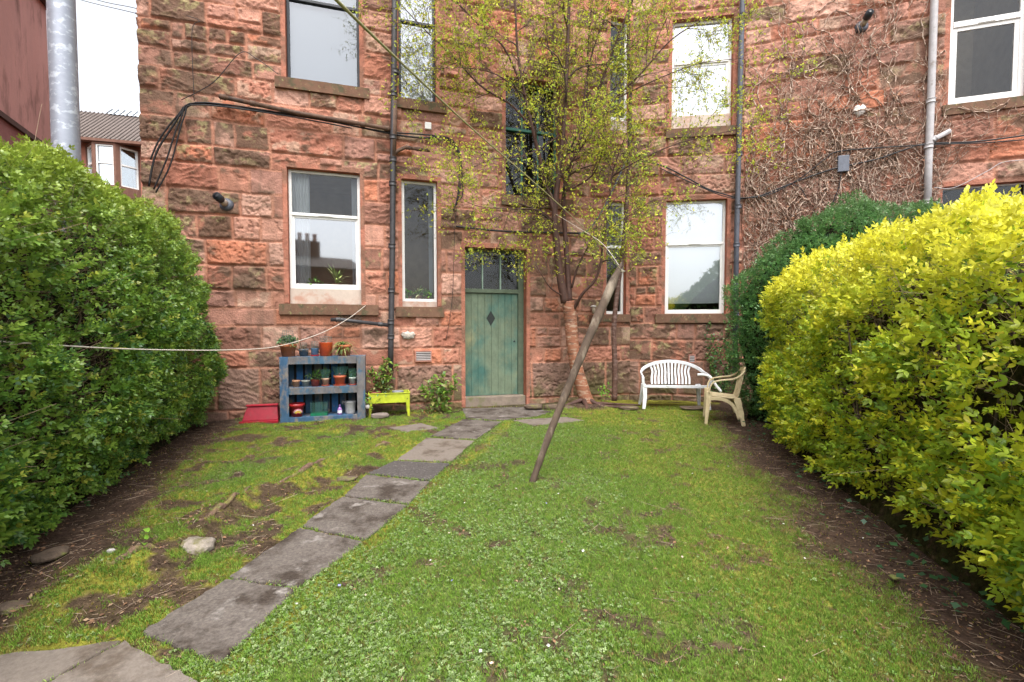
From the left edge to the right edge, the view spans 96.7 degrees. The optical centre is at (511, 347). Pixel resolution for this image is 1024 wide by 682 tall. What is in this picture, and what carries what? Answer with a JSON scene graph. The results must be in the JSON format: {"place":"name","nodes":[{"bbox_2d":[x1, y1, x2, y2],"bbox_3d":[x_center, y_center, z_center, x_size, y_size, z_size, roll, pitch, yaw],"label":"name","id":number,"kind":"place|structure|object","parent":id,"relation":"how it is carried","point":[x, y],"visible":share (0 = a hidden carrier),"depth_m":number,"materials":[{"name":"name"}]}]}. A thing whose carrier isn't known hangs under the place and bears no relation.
{"place":"outdoors","nodes":[
{"label":"outdoors","id":0,"kind":"place"},
{"bbox_2d":[46,0,139,116],"label":"sky","id":1,"kind":"structure","parent":0,"point":[107,42],"materials":[{"name":"white"}]},
{"bbox_2d":[392,390,403,392],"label":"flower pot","id":2,"kind":"object","parent":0,"point":[396,391],"visible":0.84,"depth_m":7.98,"materials":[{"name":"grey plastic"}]},
{"bbox_2d":[0,403,1005,681],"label":"grass","id":3,"kind":"structure","parent":0,"point":[648,579],"depth_m":2.75,"materials":[{"name":"green plant"}]},
{"bbox_2d":[0,400,1023,681],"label":"ground","id":4,"kind":"structure","parent":0,"point":[844,528],"depth_m":3.09,"materials":[{"name":"green plant"}]},
{"bbox_2d":[0,600,29,615],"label":"rock","id":5,"kind":"object","parent":4,"relation":"on","point":[6,607],"visible":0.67,"depth_m":2.42,"materials":[{"name":"grey stone"}]},
{"bbox_2d":[0,0,52,211],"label":"neighbouring building","id":6,"kind":"structure","parent":4,"relation":"on","point":[24,85],"depth_m":8.90,"materials":[{"name":"paint"}]},
{"bbox_2d":[29,546,69,563],"bbox_3d":[-3.057,1.368,3.014,0.174,0.060,0.186,0,2,0],"label":"rock","id":7,"kind":"object","parent":4,"relation":"on","point":[51,554],"visible":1,"depth_m":2.98,"materials":[{"name":"grey stone"}]},
{"bbox_2d":[0,641,120,681],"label":"paving slab","id":8,"kind":"structure","parent":4,"relation":"on","point":[33,666],"depth_m":2.05,"materials":[{"name":"grey stone"}]},
{"bbox_2d":[46,0,82,231],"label":"lamp post","id":9,"kind":"object","parent":4,"relation":"on","point":[65,132],"visible":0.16,"depth_m":4.72,"materials":[{"name":"metal"}]},
{"bbox_2d":[80,109,142,224],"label":"tenement","id":10,"kind":"structure","parent":4,"relation":"on","point":[111,147],"depth_m":23.88,"materials":[{"name":"stone"}]},
{"bbox_2d":[87,145,91,173],"bbox_3d":[-21.776,-9.427,23.577,0.782,2.042,0.105,1,3,33],"label":"window","id":11,"kind":"structure","parent":10,"relation":"in","point":[89,147],"depth_m":23.71,"materials":[{"name":"white glass"}]},
{"bbox_2d":[95,144,113,184],"bbox_3d":[-20.918,-9.423,23.465,0.783,2.042,0.195,-1,2,-14],"label":"window","id":12,"kind":"structure","parent":10,"relation":"in","point":[104,156],"depth_m":23.48,"materials":[{"name":"white glass"}]},
{"bbox_2d":[120,147,138,189],"bbox_3d":[-20.236,-9.444,24.017,0.195,2.042,0.784,1,3,30],"label":"window","id":13,"kind":"structure","parent":10,"relation":"in","point":[127,167],"depth_m":24.06,"materials":[{"name":"clear glass"}]},
{"bbox_2d":[0,104,228,566],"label":"privet hedge","id":14,"kind":"object","parent":4,"relation":"on","point":[78,425],"visible":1,"depth_m":3.78,"materials":[{"name":"green plant"}]},
{"bbox_2d":[51,640,196,681],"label":"paving slab","id":15,"kind":"structure","parent":4,"relation":"on","point":[124,661],"depth_m":2.00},
{"bbox_2d":[106,543,165,565],"bbox_3d":[-2.355,1.279,2.838,0.088,0.094,0.325,1,2,25],"label":"tree root","id":16,"kind":"object","parent":4,"relation":"on","point":[131,549],"visible":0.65,"depth_m":2.81,"materials":[{"name":"brown wood"}]},
{"bbox_2d":[135,528,149,545],"bbox_3d":[-2.502,1.348,3.064,0.109,0.199,0.250,-1,3,-30],"label":"weed","id":17,"kind":"object","parent":4,"relation":"on","point":[146,530],"visible":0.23,"depth_m":3.09,"materials":[{"name":"green plant"}]},
{"bbox_2d":[181,536,215,554],"bbox_3d":[-2.137,1.349,3.074,0.246,0.125,0.165,0,2,0],"label":"boulder","id":18,"kind":"object","parent":4,"relation":"on","point":[193,545],"visible":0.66,"depth_m":3.04,"materials":[{"name":"grey stone"}]},
{"bbox_2d":[143,579,295,663],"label":"paving slab","id":19,"kind":"structure","parent":4,"relation":"on","point":[218,621],"depth_m":2.36,"materials":[{"name":"stone"}]},
{"bbox_2d":[201,486,249,519],"bbox_3d":[-2.309,1.256,3.660,0.077,0.106,0.685,0,2,-3],"label":"tree root","id":20,"kind":"object","parent":4,"relation":"on","point":[216,508],"visible":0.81,"depth_m":3.60,"materials":[{"name":"brown wood"}]},
{"bbox_2d":[239,403,279,423],"bbox_3d":[-4.157,1.079,7.536,0.574,0.306,0.332,-1,2,-16],"label":"red trough","id":21,"kind":"object","parent":4,"relation":"on","point":[260,413],"visible":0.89,"depth_m":7.45,"materials":[{"name":"plastic"}]},
{"bbox_2d":[229,528,361,587],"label":"paving slab","id":22,"kind":"structure","parent":4,"relation":"on","point":[298,556],"depth_m":2.98,"materials":[{"name":"stone"}]},
{"bbox_2d":[274,452,338,484],"bbox_3d":[-2.077,1.227,4.656,0.085,0.099,1.063,0,2,12],"label":"tree root","id":23,"kind":"object","parent":4,"relation":"on","point":[306,467],"visible":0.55,"depth_m":4.56,"materials":[{"name":"brown wood"}]},
{"bbox_2d":[279,355,365,422],"bbox_3d":[-3.206,0.681,7.811,1.323,1.099,0.509,-1,2,-16],"label":"pallet shelf","id":24,"kind":"object","parent":4,"relation":"on","point":[295,368],"visible":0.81,"depth_m":7.73,"materials":[{"name":"blue wood"}]},
{"bbox_2d":[277,330,298,356],"bbox_3d":[-3.716,-0.079,7.552,0.361,0.438,0.400,0,2,0],"label":"flower pot","id":25,"kind":"object","parent":24,"relation":"on","point":[287,350],"visible":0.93,"depth_m":7.49,"materials":[{"name":"ceramic"}]},
{"bbox_2d":[292,380,299,386],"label":"flower pot","id":26,"kind":"object","parent":24,"relation":"on","point":[296,383],"visible":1,"depth_m":7.54,"materials":[{"name":"ceramic"}]},
{"bbox_2d":[289,402,304,416],"bbox_3d":[-3.591,1.031,7.589,0.255,0.215,0.255,0,2,0],"label":"flower pot","id":27,"kind":"object","parent":24,"relation":"on","point":[296,409],"visible":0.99,"depth_m":7.51,"materials":[{"name":"red plastic"}]},
{"bbox_2d":[295,343,311,355],"bbox_3d":[-3.503,0.022,7.683,0.407,0.225,0.421,0,2,0],"label":"flower pot","id":28,"kind":"object","parent":24,"relation":"on","point":[303,350],"visible":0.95,"depth_m":7.63,"materials":[{"name":"ceramic"}]},
{"bbox_2d":[301,380,309,386],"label":"flower pot","id":29,"kind":"object","parent":24,"relation":"on","point":[305,383],"visible":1,"depth_m":7.58,"materials":[{"name":"grey ceramic"}]},
{"bbox_2d":[306,370,323,386],"bbox_3d":[-3.296,0.492,7.691,0.325,0.300,0.335,0,2,0],"label":"flower pot","id":30,"kind":"object","parent":24,"relation":"on","point":[315,382],"visible":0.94,"depth_m":7.62,"materials":[{"name":"red ceramic"}]},
{"bbox_2d":[311,341,318,355],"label":"flower pot","id":31,"kind":"object","parent":24,"relation":"on","point":[315,351],"visible":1,"depth_m":7.65,"materials":[{"name":"ceramic"}]},
{"bbox_2d":[310,400,327,415],"bbox_3d":[-3.260,1.013,7.704,0.262,0.242,0.180,-1,2,-16],"label":"seed tray","id":32,"kind":"object","parent":24,"relation":"on","point":[320,413],"visible":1,"depth_m":7.63,"materials":[{"name":"green plastic"}]},
{"bbox_2d":[316,367,331,385],"bbox_3d":[-3.147,0.478,7.709,0.283,0.326,0.292,-2,3,-41],"label":"flower pot","id":33,"kind":"object","parent":24,"relation":"on","point":[325,380],"visible":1,"depth_m":7.67,"materials":[{"name":"ceramic"}]},
{"bbox_2d":[319,337,332,355],"bbox_3d":[-3.158,-0.029,7.726,0.228,0.326,0.230,-1,2,-22],"label":"flower pot","id":34,"kind":"object","parent":24,"relation":"on","point":[325,348],"visible":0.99,"depth_m":7.65,"materials":[{"name":"orange ceramic"}]},
{"bbox_2d":[337,405,341,414],"bbox_3d":[-2.933,1.048,7.748,0.079,0.168,0.077,0,2,0],"label":"bottle","id":35,"kind":"object","parent":24,"relation":"on","point":[339,410],"visible":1,"depth_m":7.72,"materials":[{"name":"purple plastic"}]},
{"bbox_2d":[332,366,347,385],"bbox_3d":[-2.939,0.477,7.794,0.265,0.322,0.267,0,2,0],"label":"flower pot","id":36,"kind":"object","parent":24,"relation":"on","point":[339,378],"visible":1,"depth_m":7.71,"materials":[{"name":"ceramic"}]},
{"bbox_2d":[332,341,357,355],"bbox_3d":[-2.905,0.036,7.832,0.561,0.317,0.550,-1,2,-20],"label":"flower pot","id":37,"kind":"object","parent":24,"relation":"on","point":[343,349],"visible":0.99,"depth_m":7.72,"materials":[{"name":"ceramic"}]},
{"bbox_2d":[344,400,355,413],"bbox_3d":[-2.785,1.023,7.841,0.192,0.212,0.192,1,3,33],"label":"metal can","id":38,"kind":"object","parent":24,"relation":"on","point":[350,406],"visible":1,"depth_m":7.78,"materials":[{"name":"metal"}]},
{"bbox_2d":[345,368,356,384],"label":"flower pot","id":39,"kind":"object","parent":24,"relation":"on","point":[352,379],"visible":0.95,"depth_m":7.79,"materials":[{"name":"ceramic"}]},
{"bbox_2d":[336,476,357,481],"bbox_3d":[-1.667,1.315,4.577,0.210,0.039,0.148,0,2,0],"label":"rock","id":40,"kind":"object","parent":4,"relation":"on","point":[346,478],"visible":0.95,"depth_m":4.54,"materials":[{"name":"grey stone"}]},
{"bbox_2d":[303,497,406,540],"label":"paving slab","id":41,"kind":"structure","parent":4,"relation":"on","point":[359,518],"depth_m":3.63,"materials":[{"name":"stone"}]},
{"bbox_2d":[365,391,380,415],"bbox_3d":[-2.386,0.952,7.787,0.285,0.403,0.366,-1,2,-24],"label":"leafy shrub","id":42,"kind":"object","parent":4,"relation":"on","point":[366,401],"visible":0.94,"depth_m":7.75,"materials":[{"name":"green plant"}]},
{"bbox_2d":[371,413,388,418],"bbox_3d":[-2.264,1.160,7.799,0.326,0.096,0.166,0,2,0],"label":"rock","id":43,"kind":"object","parent":4,"relation":"on","point":[379,415],"visible":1,"depth_m":7.73,"materials":[{"name":"grey stone"}]},
{"bbox_2d":[375,441,391,446],"bbox_3d":[-1.700,1.258,5.926,0.075,0.082,0.328,1,3,31],"label":"tree root","id":44,"kind":"object","parent":4,"relation":"on","point":[382,442],"visible":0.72,"depth_m":5.93,"materials":[{"name":"brown wood"}]},
{"bbox_2d":[345,475,428,504],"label":"paving slab","id":45,"kind":"structure","parent":4,"relation":"on","point":[402,490],"depth_m":4.27,"materials":[{"name":"stone"}]},
{"bbox_2d":[368,390,409,417],"bbox_3d":[-2.181,0.993,8.086,0.709,0.434,0.384,-1,2,-16],"label":"raised planter","id":46,"kind":"object","parent":4,"relation":"on","point":[391,397],"visible":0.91,"depth_m":7.92,"materials":[{"name":"wood"}]},
{"bbox_2d":[366,356,401,392],"bbox_3d":[-2.311,0.524,8.031,0.561,0.761,0.508,2,3,45],"label":"leafy shrub","id":47,"kind":"object","parent":46,"relation":"in","point":[384,370],"visible":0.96,"depth_m":7.98,"materials":[{"name":"green plant"}]},
{"bbox_2d":[369,461,448,480],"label":"paving slab","id":48,"kind":"structure","parent":4,"relation":"on","point":[425,471],"depth_m":4.88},
{"bbox_2d":[388,423,437,431],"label":"paving slab","id":49,"kind":"structure","parent":4,"relation":"on","point":[414,427],"depth_m":7.00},
{"bbox_2d":[416,404,432,414],"bbox_3d":[-1.579,1.137,8.214,0.450,0.332,0.252,0,2,0],"label":"weed","id":50,"kind":"object","parent":4,"relation":"on","point":[431,409],"visible":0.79,"depth_m":8.20,"materials":[{"name":"green plant"}]},
{"bbox_2d":[398,438,473,462],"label":"paving slab","id":51,"kind":"structure","parent":4,"relation":"on","point":[434,449],"depth_m":5.66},
{"bbox_2d":[418,371,461,412],"bbox_3d":[-1.316,0.857,8.383,0.866,0.847,0.493,-1,2,-14],"label":"leafy shrub","id":52,"kind":"object","parent":4,"relation":"on","point":[442,391],"visible":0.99,"depth_m":8.32,"materials":[{"name":"green plant"}]},
{"bbox_2d":[431,419,499,439],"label":"paving slab","id":53,"kind":"structure","parent":4,"relation":"on","point":[468,429],"depth_m":6.86,"materials":[{"name":"stone"}]},
{"bbox_2d":[13,410,978,681],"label":"clover","id":54,"kind":"object","parent":4,"relation":"on","point":[383,646],"visible":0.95,"depth_m":2.37,"materials":[{"name":"green plant"}]},
{"bbox_2d":[462,407,550,420],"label":"paving slab","id":55,"kind":"structure","parent":4,"relation":"on","point":[502,413],"depth_m":8.19,"materials":[{"name":"stone"}]},
{"bbox_2d":[524,403,542,409],"bbox_3d":[0.399,1.106,8.599,0.366,0.107,0.216,0,2,0],"label":"rock","id":56,"kind":"object","parent":55,"relation":"on","point":[535,406],"visible":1,"depth_m":8.51,"materials":[{"name":"beige stone"}]},
{"bbox_2d":[0,404,1023,681],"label":"leaf litter","id":57,"kind":"object","parent":4,"relation":"on","point":[1006,670],"visible":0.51,"depth_m":2.99,"materials":[{"name":"brown plant"}]},
{"bbox_2d":[0,403,1023,681],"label":"moss","id":58,"kind":"object","parent":4,"relation":"on","point":[422,501],"visible":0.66,"depth_m":3.04,"materials":[{"name":"green plant"}]},
{"bbox_2d":[513,417,583,425],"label":"paving slab","id":59,"kind":"structure","parent":4,"relation":"on","point":[539,421],"depth_m":7.54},
{"bbox_2d":[544,404,556,409],"bbox_3d":[0.762,1.122,8.598,0.320,0.130,0.217,0,2,0],"label":"rock","id":60,"kind":"object","parent":4,"relation":"on","point":[550,406],"visible":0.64,"depth_m":8.51,"materials":[{"name":"beige stone"}]},
{"bbox_2d":[529,262,624,482],"bbox_3d":[0.729,0.198,4.905,1.545,2.379,0.115,-2,3,-40],"label":"clothes pole","id":61,"kind":"object","parent":4,"relation":"on","point":[599,312],"visible":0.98,"depth_m":4.86,"materials":[{"name":"brown wood"}]},
{"bbox_2d":[334,0,619,267],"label":"clothes line","id":62,"kind":"object","parent":61,"relation":"attached to","point":[363,26],"visible":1,"depth_m":2.23,"materials":[{"name":"white fabric"}]},
{"bbox_2d":[549,210,621,269],"bbox_3d":[0.994,-1.836,7.220,0.051,1.704,3.917,0,2,-8],"label":"clothes line","id":63,"kind":"object","parent":61,"relation":"attached to","point":[594,237],"visible":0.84,"depth_m":6.04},
{"bbox_2d":[136,0,1023,421],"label":"tenement building","id":64,"kind":"structure","parent":4,"relation":"on","point":[278,142],"depth_m":8.56,"materials":[{"name":"stone"}]},
{"bbox_2d":[82,0,136,14],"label":"overhead wire","id":65,"kind":"object","parent":64,"relation":"attached to","point":[111,7],"visible":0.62,"depth_m":7.92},
{"bbox_2d":[98,0,136,8],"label":"overhead wire","id":66,"kind":"object","parent":64,"relation":"attached to","point":[117,4],"visible":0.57,"depth_m":7.80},
{"bbox_2d":[0,305,365,350],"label":"clothes line","id":67,"kind":"object","parent":64,"relation":"attached to","point":[177,350],"visible":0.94,"depth_m":4.31,"materials":[{"name":"white"}]},
{"bbox_2d":[308,276,323,283],"bbox_3d":[-3.542,-1.177,8.217,0.289,0.262,0.289,-2,3,-44],"label":"houseplant","id":68,"kind":"object","parent":64,"relation":"on","point":[315,280],"visible":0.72,"depth_m":8.21,"materials":[{"name":"plant"}]},
{"bbox_2d":[274,0,369,99],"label":"window","id":69,"kind":"structure","parent":64,"relation":"in","point":[323,39],"depth_m":8.08,"materials":[{"name":"glass"}]},
{"bbox_2d":[279,169,378,314],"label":"window","id":70,"kind":"structure","parent":64,"relation":"in","point":[324,207],"depth_m":8.28,"materials":[{"name":"clear glass"}]},
{"bbox_2d":[327,263,348,284],"bbox_3d":[-3.163,-1.306,8.322,0.497,0.512,0.520,1,2,17],"label":"houseplant","id":71,"kind":"object","parent":64,"relation":"on","point":[336,279],"visible":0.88,"depth_m":8.30,"materials":[{"name":"plant"}]},
{"bbox_2d":[405,288,415,298],"bbox_3d":[-1.965,-1.021,8.675,0.277,0.235,0.278,-2,3,-43],"label":"houseplant","id":72,"kind":"object","parent":64,"relation":"on","point":[409,294],"visible":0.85,"depth_m":8.66,"materials":[{"name":"plant"}]},
{"bbox_2d":[412,286,424,298],"bbox_3d":[-1.796,-1.069,8.755,0.446,0.326,0.540,1,2,24],"label":"houseplant","id":73,"kind":"object","parent":64,"relation":"on","point":[417,296],"visible":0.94,"depth_m":8.70,"materials":[{"name":"plant"}]},
{"bbox_2d":[396,180,443,316],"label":"window","id":74,"kind":"structure","parent":64,"relation":"in","point":[419,243],"depth_m":9.67,"materials":[{"name":"glass"}]},
{"bbox_2d":[396,0,445,114],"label":"window","id":75,"kind":"structure","parent":64,"relation":"in","point":[431,106],"depth_m":8.52,"materials":[{"name":"white glass"}]},
{"bbox_2d":[422,288,431,298],"bbox_3d":[-1.631,-1.030,8.789,0.316,0.245,0.318,2,3,44],"label":"houseplant","id":76,"kind":"object","parent":64,"relation":"on","point":[429,296],"visible":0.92,"depth_m":8.74,"materials":[{"name":"plant"}]},
{"bbox_2d":[465,248,524,406],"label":"door","id":77,"kind":"structure","parent":64,"relation":"in","point":[494,297],"depth_m":9.22,"materials":[{"name":"paint"}]},
{"bbox_2d":[501,82,573,210],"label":"window","id":78,"kind":"structure","parent":64,"relation":"in","point":[512,121],"depth_m":10.32,"materials":[{"name":"green paint"}]},
{"bbox_2d":[591,305,596,313],"bbox_3d":[1.685,-0.796,9.400,0.130,0.180,0.127,0,2,0],"label":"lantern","id":79,"kind":"object","parent":64,"relation":"on","point":[593,307],"visible":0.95,"depth_m":9.37,"materials":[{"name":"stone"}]},
{"bbox_2d":[603,202,630,321],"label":"window","id":80,"kind":"structure","parent":64,"relation":"in","point":[607,317],"depth_m":9.98,"materials":[{"name":"glass"}]},
{"bbox_2d":[610,21,626,132],"bbox_3d":[2.018,-5.740,10.308,0.490,2.370,1.515,-1,2,-16],"label":"window","id":81,"kind":"structure","parent":64,"relation":"in","point":[613,32],"depth_m":9.90,"materials":[{"name":"grey glass"}]},
{"bbox_2d":[655,200,731,322],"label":"window","id":82,"kind":"structure","parent":64,"relation":"in","point":[695,264],"depth_m":9.72,"materials":[{"name":"clear glass"}]},
{"bbox_2d":[665,18,736,138],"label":"window","id":83,"kind":"structure","parent":64,"relation":"in","point":[683,39],"depth_m":9.54,"materials":[{"name":"clear glass"}]},
{"bbox_2d":[703,321,731,392],"bbox_3d":[4.299,0.234,9.446,0.631,1.607,0.210,0,2,4],"label":"wall ivy","id":84,"kind":"object","parent":64,"relation":"attached to","point":[713,368],"depth_m":9.46,"materials":[{"name":"green plant"}]},
{"bbox_2d":[743,0,1023,292],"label":"bare creeper","id":85,"kind":"object","parent":64,"relation":"attached to","point":[836,143],"visible":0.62,"depth_m":8.75,"materials":[{"name":"brown plant"}]},
{"bbox_2d":[941,0,1023,116],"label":"window","id":86,"kind":"structure","parent":64,"relation":"in","point":[986,61],"depth_m":8.53,"materials":[{"name":"glass"}]},
{"bbox_2d":[942,182,1023,208],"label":"window","id":87,"kind":"structure","parent":64,"relation":"in","point":[952,194],"depth_m":8.65,"materials":[{"name":"grey glass"}]},
{"bbox_2d":[352,0,818,414],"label":"birch tree","id":88,"kind":"object","parent":4,"relation":"on","point":[570,305],"visible":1,"depth_m":7.99,"materials":[{"name":"green plant"}]},
{"bbox_2d":[598,382,611,400],"bbox_3d":[1.843,0.866,8.918,0.366,0.422,0.315,0,2,0],"label":"weed","id":89,"kind":"object","parent":4,"relation":"on","point":[602,392],"visible":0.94,"depth_m":8.90,"materials":[{"name":"green plant"}]},
{"bbox_2d":[253,424,970,679],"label":"daisies","id":90,"kind":"object","parent":4,"relation":"on","point":[491,662],"visible":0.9,"depth_m":2.61,"materials":[{"name":"white plant"}]},
{"bbox_2d":[619,406,638,410],"bbox_3d":[2.179,1.123,8.503,0.377,0.076,0.214,0,2,0],"label":"rock","id":91,"kind":"object","parent":4,"relation":"on","point":[626,408],"visible":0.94,"depth_m":8.42,"materials":[{"name":"beige stone"}]},
{"bbox_2d":[577,0,690,400],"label":"young tree","id":92,"kind":"object","parent":4,"relation":"on","point":[614,351],"visible":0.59,"depth_m":8.59,"materials":[{"name":"green plant"}]},
{"bbox_2d":[638,360,711,409],"bbox_3d":[3.123,0.699,8.827,1.290,0.910,0.579,0,2,5],"label":"garden bench","id":93,"kind":"object","parent":4,"relation":"on","point":[643,390],"visible":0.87,"depth_m":9.01,"materials":[{"name":"white plastic"}]},
{"bbox_2d":[679,406,702,409],"bbox_3d":[3.395,1.117,8.499,0.520,0.067,0.216,0,2,0],"label":"rock","id":94,"kind":"object","parent":4,"relation":"on","point":[692,407],"visible":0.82,"depth_m":8.42,"materials":[{"name":"beige stone"}]},
{"bbox_2d":[697,366,745,426],"bbox_3d":[3.432,0.756,7.470,0.696,0.919,0.631,1,2,19],"label":"garden chair","id":95,"kind":"object","parent":4,"relation":"on","point":[735,403],"visible":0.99,"depth_m":7.26,"materials":[{"name":"beige plastic"}]},
{"bbox_2d":[721,188,1023,423],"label":"green hedge","id":96,"kind":"object","parent":4,"relation":"on","point":[753,342],"visible":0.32,"depth_m":7.27,"materials":[{"name":"green plant"}]},
{"bbox_2d":[725,415,1023,631],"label":"ground ivy","id":97,"kind":"object","parent":4,"relation":"on","point":[1004,622],"visible":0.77,"depth_m":2.78,"materials":[{"name":"green plant"}]},
{"bbox_2d":[751,178,1023,629],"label":"golden privet hedge","id":98,"kind":"object","parent":4,"relation":"on","point":[907,409],"visible":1,"depth_m":3.21,"materials":[{"name":"yellow plant"}]},
{"bbox_2d":[888,574,901,579],"bbox_3d":[2.320,1.388,2.757,0.060,0.020,0.052,0,2,0],"label":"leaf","id":99,"kind":"object","parent":4,"relation":"on","point":[893,576],"visible":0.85,"depth_m":2.74,"materials":[{"name":"yellow plant"}]}
]}

